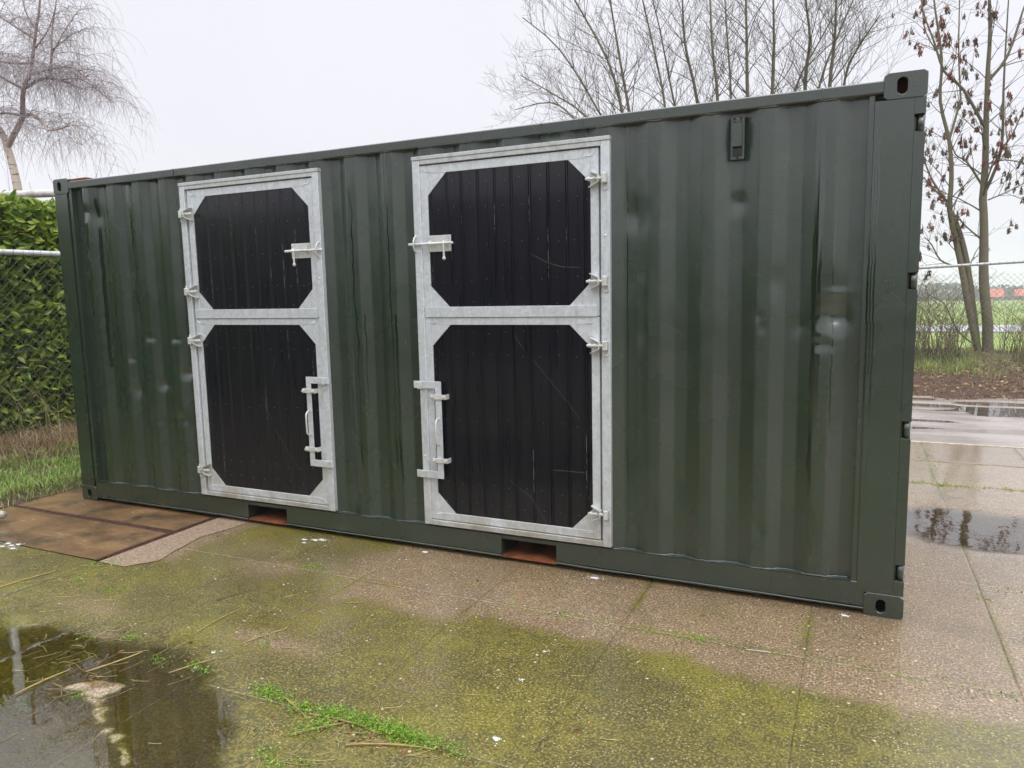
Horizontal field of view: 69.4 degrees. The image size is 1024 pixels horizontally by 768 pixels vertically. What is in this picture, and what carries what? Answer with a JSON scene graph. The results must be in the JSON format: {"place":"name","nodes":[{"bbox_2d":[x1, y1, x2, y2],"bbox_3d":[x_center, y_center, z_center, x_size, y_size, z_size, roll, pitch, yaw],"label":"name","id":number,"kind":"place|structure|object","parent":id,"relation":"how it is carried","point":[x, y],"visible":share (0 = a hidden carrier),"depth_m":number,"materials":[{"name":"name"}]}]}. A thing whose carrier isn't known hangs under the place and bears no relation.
{"place":"outdoors","nodes":[
{"label":"outdoors","id":0,"kind":"place"},
{"bbox_2d":[0,426,82,508],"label":"grass verge","id":1,"kind":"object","parent":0,"point":[21,500],"depth_m":6.50,"materials":[{"name":"green plant"}]},
{"bbox_2d":[0,189,75,436],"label":"laurel hedge","id":2,"kind":"object","parent":1,"relation":"on","point":[28,223],"visible":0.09,"depth_m":8.50,"materials":[{"name":"green plant"}]},
{"bbox_2d":[0,368,76,451],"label":"dead stalks","id":3,"kind":"object","parent":1,"relation":"on","point":[37,414],"visible":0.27,"depth_m":7.81,"materials":[{"name":"brown plant"}]},
{"bbox_2d":[0,416,78,469],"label":"dead grass","id":4,"kind":"structure","parent":1,"relation":"on","point":[70,434],"depth_m":7.71,"materials":[{"name":"brown plant"}]},
{"bbox_2d":[4,147,134,189],"bbox_3d":[-7.762,-2.207,13.431,3.461,4.647,3.050,2,8,25],"label":"twiggy shrub","id":5,"kind":"object","parent":1,"relation":"on","point":[59,172],"visible":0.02,"depth_m":12.68,"materials":[{"name":"brown plant"}]},
{"bbox_2d":[0,0,157,190],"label":"birch tree","id":6,"kind":"object","parent":1,"relation":"on","point":[32,68],"visible":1,"depth_m":12.05,"materials":[{"name":"brown plant"}]},
{"bbox_2d":[0,442,1023,767],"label":"concrete yard","id":7,"kind":"structure","parent":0,"point":[690,704],"depth_m":3.35,"materials":[{"name":"concrete"}]},
{"bbox_2d":[0,570,56,587],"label":"stalk","id":8,"kind":"object","parent":7,"relation":"on","point":[24,579],"visible":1,"depth_m":4.39,"materials":[{"name":"beige plant"}]},
{"bbox_2d":[0,488,221,561],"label":"pit cover","id":9,"kind":"object","parent":7,"relation":"on","point":[96,530],"visible":0.67,"depth_m":5.46,"materials":[{"name":"wood"}]},
{"bbox_2d":[0,510,7,518],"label":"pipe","id":10,"kind":"object","parent":9,"relation":"on","point":[3,514],"visible":1,"depth_m":5.53,"materials":[{"name":"white plastic"}]},
{"bbox_2d":[0,631,316,767],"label":"weeds","id":11,"kind":"object","parent":7,"relation":"on","point":[259,749],"visible":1,"depth_m":3.08,"materials":[{"name":"green plant"}]},
{"bbox_2d":[99,516,253,565],"bbox_3d":[-2.124,1.031,5.300,0.343,0.001,1.560,2,8,25],"label":"cement strip","id":12,"kind":"object","parent":7,"relation":"on","point":[157,550],"visible":0.66,"depth_m":4.99,"materials":[{"name":"beige concrete"}]},
{"bbox_2d":[193,608,240,634],"bbox_3d":[-1.505,1.208,3.780,0.014,0.010,0.320,2,8,23],"label":"stalk","id":13,"kind":"object","parent":7,"relation":"on","point":[215,620],"visible":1,"depth_m":3.77,"materials":[{"name":"beige plant"}]},
{"bbox_2d":[216,588,257,599],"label":"stalk","id":14,"kind":"object","parent":7,"relation":"on","point":[235,594],"visible":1,"depth_m":4.10,"materials":[{"name":"beige plant"}]},
{"bbox_2d":[240,628,286,644],"bbox_3d":[-1.206,1.223,3.596,0.238,0.006,0.011,-8,10,-43],"label":"stalk","id":15,"kind":"object","parent":7,"relation":"on","point":[261,636],"visible":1,"depth_m":3.59,"materials":[{"name":"beige plant"}]},
{"bbox_2d":[281,695,305,716],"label":"stalk","id":16,"kind":"object","parent":7,"relation":"on","point":[289,701],"visible":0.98,"depth_m":2.98,"materials":[{"name":"beige plant"}]},
{"bbox_2d":[291,723,341,734],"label":"stalk","id":17,"kind":"object","parent":7,"relation":"on","point":[302,731],"visible":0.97,"depth_m":2.81,"materials":[{"name":"beige plant"}]},
{"bbox_2d":[309,713,366,727],"bbox_3d":[-0.674,1.302,2.868,0.266,0.008,0.014,2,8,21],"label":"stalk","id":18,"kind":"object","parent":7,"relation":"on","point":[314,714],"visible":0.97,"depth_m":2.87,"materials":[{"name":"beige plant"}]},
{"bbox_2d":[243,680,471,761],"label":"weeds","id":19,"kind":"object","parent":7,"relation":"on","point":[397,730],"visible":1,"depth_m":2.83,"materials":[{"name":"green plant"}]},
{"bbox_2d":[346,743,434,749],"bbox_3d":[-0.441,1.318,2.699,0.333,0.008,0.022,0,7,6],"label":"stalk","id":20,"kind":"object","parent":7,"relation":"on","point":[350,744],"visible":1,"depth_m":2.71,"materials":[{"name":"plant"}]},
{"bbox_2d":[0,521,837,767],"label":"straw litter","id":21,"kind":"object","parent":7,"relation":"on","point":[476,583],"visible":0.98,"depth_m":3.28,"materials":[{"name":"beige plant"}]},
{"bbox_2d":[53,69,928,619],"bbox_3d":[-0.350,-0.371,5.796,6.081,2.591,2.513,2,8,25],"label":"shipping container","id":22,"kind":"object","parent":7,"relation":"on","point":[671,343],"visible":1,"depth_m":4.24,"materials":[{"name":"green metal"}]},
{"bbox_2d":[178,178,322,318],"bbox_3d":[-1.790,-0.904,5.067,1.251,0.905,0.084,2,8,25],"label":"upper door","id":23,"kind":"structure","parent":22,"relation":"in","point":[254,250],"depth_m":5.07,"materials":[{"name":"black wood"}]},
{"bbox_2d":[188,318,333,504],"bbox_3d":[-1.770,0.180,5.195,1.253,1.275,0.102,2,8,25],"label":"lower door","id":24,"kind":"structure","parent":22,"relation":"in","point":[262,381],"depth_m":5.21,"materials":[{"name":"black wood"}]},
{"bbox_2d":[408,147,608,316],"bbox_3d":[-0.051,-0.840,4.262,1.268,0.905,0.084,2,8,25],"label":"upper door","id":25,"kind":"structure","parent":22,"relation":"in","point":[514,236],"depth_m":4.25,"materials":[{"name":"black wood"}]},
{"bbox_2d":[414,317,609,539],"bbox_3d":[-0.030,0.244,4.390,1.266,1.275,0.102,2,8,25],"label":"lower door","id":26,"kind":"structure","parent":22,"relation":"in","point":[515,403],"depth_m":4.39,"materials":[{"name":"black wood"}]},
{"bbox_2d":[904,114,925,569],"bbox_3d":[2.163,-0.215,4.092,0.081,2.400,1.051,2,8,25],"label":"cargo door","id":27,"kind":"structure","parent":22,"relation":"in","point":[925,114],"depth_m":3.78,"materials":[{"name":"green paint"}]},
{"bbox_2d":[25,536,986,764],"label":"leaf scraps","id":28,"kind":"object","parent":7,"relation":"on","point":[352,741],"visible":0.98,"depth_m":2.91,"materials":[{"name":"brown plant"}]},
{"bbox_2d":[22,457,1021,765],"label":"pebbles","id":29,"kind":"object","parent":7,"relation":"on","point":[526,621],"visible":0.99,"depth_m":3.36,"materials":[{"name":"grey stone"}]},
{"bbox_2d":[74,479,1021,652],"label":"weeds","id":30,"kind":"object","parent":7,"relation":"on","point":[326,567],"visible":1,"depth_m":4.23,"materials":[{"name":"green plant"}]},
{"bbox_2d":[492,445,1023,737],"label":"moss","id":31,"kind":"object","parent":7,"relation":"on","point":[815,623],"visible":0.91,"depth_m":3.46,"materials":[{"name":"green plant"}]},
{"bbox_2d":[0,0,1023,293],"label":"sky","id":32,"kind":"structure","parent":0,"point":[221,81],"materials":[{"name":"white"}]},
{"bbox_2d":[911,396,1023,446],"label":"road","id":33,"kind":"structure","parent":0,"point":[998,421],"depth_m":8.81,"materials":[{"name":"grey asphalt"}]},
{"bbox_2d":[913,347,1023,399],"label":"berm","id":34,"kind":"structure","parent":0,"point":[955,393],"depth_m":11.34,"materials":[{"name":"brown soil"}]},
{"bbox_2d":[479,0,722,125],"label":"bare tree","id":35,"kind":"object","parent":34,"relation":"on","point":[616,87],"visible":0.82,"depth_m":17.42,"materials":[{"name":"brown plant"}]},
{"bbox_2d":[595,0,800,109],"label":"bare tree","id":36,"kind":"object","parent":34,"relation":"on","point":[717,86],"visible":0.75,"depth_m":17.59,"materials":[{"name":"brown plant"}]},
{"bbox_2d":[669,0,887,98],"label":"bare tree","id":37,"kind":"object","parent":34,"relation":"on","point":[747,71],"visible":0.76,"depth_m":15.65,"materials":[{"name":"brown plant"}]},
{"bbox_2d":[728,0,993,109],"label":"bare tree","id":38,"kind":"object","parent":34,"relation":"on","point":[834,45],"visible":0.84,"depth_m":15.77,"materials":[{"name":"brown plant"}]},
{"bbox_2d":[891,0,1023,351],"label":"seed bearing tree","id":39,"kind":"object","parent":34,"relation":"on","point":[957,238],"visible":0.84,"depth_m":13.30,"materials":[{"name":"brown plant"}]},
{"bbox_2d":[914,267,1022,363],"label":"bramble bush","id":40,"kind":"object","parent":34,"relation":"on","point":[925,334],"visible":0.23,"depth_m":13.00,"materials":[{"name":"plant"}]},
{"bbox_2d":[913,359,1023,399],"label":"fallen leaves","id":41,"kind":"object","parent":34,"relation":"on","point":[967,385],"visible":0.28,"depth_m":11.34,"materials":[{"name":"brown plant"}]},
{"bbox_2d":[914,346,1023,403],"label":"dead grass","id":42,"kind":"structure","parent":34,"relation":"on","point":[991,360],"depth_m":11.97,"materials":[{"name":"plant"}]},
{"bbox_2d":[915,260,1023,369],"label":"chain link fence","id":43,"kind":"object","parent":34,"relation":"on","point":[973,264],"visible":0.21,"depth_m":12.04,"materials":[{"name":"metal"}]},
{"bbox_2d":[916,258,1023,348],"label":"bramble bush","id":44,"kind":"object","parent":34,"relation":"on","point":[978,314],"visible":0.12,"depth_m":14.91,"materials":[{"name":"plant"}]},
{"bbox_2d":[951,297,1023,362],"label":"bramble bush","id":45,"kind":"object","parent":34,"relation":"on","point":[1016,334],"visible":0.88,"depth_m":13.25,"materials":[{"name":"plant"}]},
{"bbox_2d":[914,342,1023,377],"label":"grass","id":46,"kind":"structure","parent":0,"point":[946,364],"depth_m":12.33,"materials":[{"name":"green plant"}]},
{"bbox_2d":[915,300,1023,350],"bbox_3d":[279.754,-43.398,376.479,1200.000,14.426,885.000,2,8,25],"label":"field","id":47,"kind":"structure","parent":0,"point":[1007,302],"depth_m":79.20,"materials":[{"name":"plant"}]},
{"bbox_2d":[918,282,1023,300],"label":"distant woodland","id":48,"kind":"object","parent":47,"relation":"on","point":[1008,289],"visible":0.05,"depth_m":331.42,"materials":[{"name":"plant"}]},
{"bbox_2d":[978,287,1003,300],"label":"farmhouse","id":49,"kind":"object","parent":47,"relation":"on","point":[999,294],"visible":0.51,"depth_m":311.06,"materials":[{"name":"brick"}]},
{"bbox_2d":[1012,289,1023,299],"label":"farmhouse","id":50,"kind":"object","parent":47,"relation":"on","point":[1015,292],"visible":0.69,"depth_m":308.94,"materials":[{"name":"brick"}]},
{"bbox_2d":[916,325,1023,332],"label":"road","id":51,"kind":"structure","parent":0,"point":[997,328],"depth_m":48.22,"materials":[{"name":"grey asphalt"}]},
{"label":"ground","id":52,"kind":"structure","parent":0,"visible":0},
{"bbox_2d":[0,189,54,197],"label":"rail","id":53,"kind":"object","parent":52,"relation":"on","point":[39,193],"visible":0.15,"depth_m":10.24,"materials":[{"name":"grey metal"}]},
{"bbox_2d":[0,249,74,446],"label":"chain link fence","id":54,"kind":"object","parent":52,"relation":"on","point":[21,253],"visible":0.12,"depth_m":8.13,"materials":[{"name":"metal"}]},
{"bbox_2d":[911,441,1023,447],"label":"kerb","id":55,"kind":"structure","parent":52,"relation":"on","point":[967,444],"depth_m":7.49,"materials":[{"name":"concrete"}]},
{"label":"puddle","id":56,"kind":"structure","parent":0,"visible":0},
{"bbox_2d":[15,669,69,694],"bbox_3d":[-2.040,1.292,3.216,0.014,0.006,0.232,3,8,28],"label":"stalk","id":57,"kind":"object","parent":56,"relation":"on","point":[39,682],"visible":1,"depth_m":3.21,"materials":[{"name":"beige plant"}]},
{"bbox_2d":[85,651,142,671],"bbox_3d":[-1.811,1.267,3.376,0.012,0.006,0.243,6,10,43],"label":"stalk","id":58,"kind":"object","parent":56,"relation":"on","point":[112,662],"visible":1,"depth_m":3.36,"materials":[{"name":"beige plant"}]},
{"bbox_2d":[169,658,214,672],"bbox_3d":[-1.438,1.266,3.332,0.201,0.004,0.008,-7,9,-38],"label":"stalk","id":59,"kind":"object","parent":56,"relation":"on","point":[191,665],"visible":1,"depth_m":3.33,"materials":[{"name":"beige plant"}]}
]}

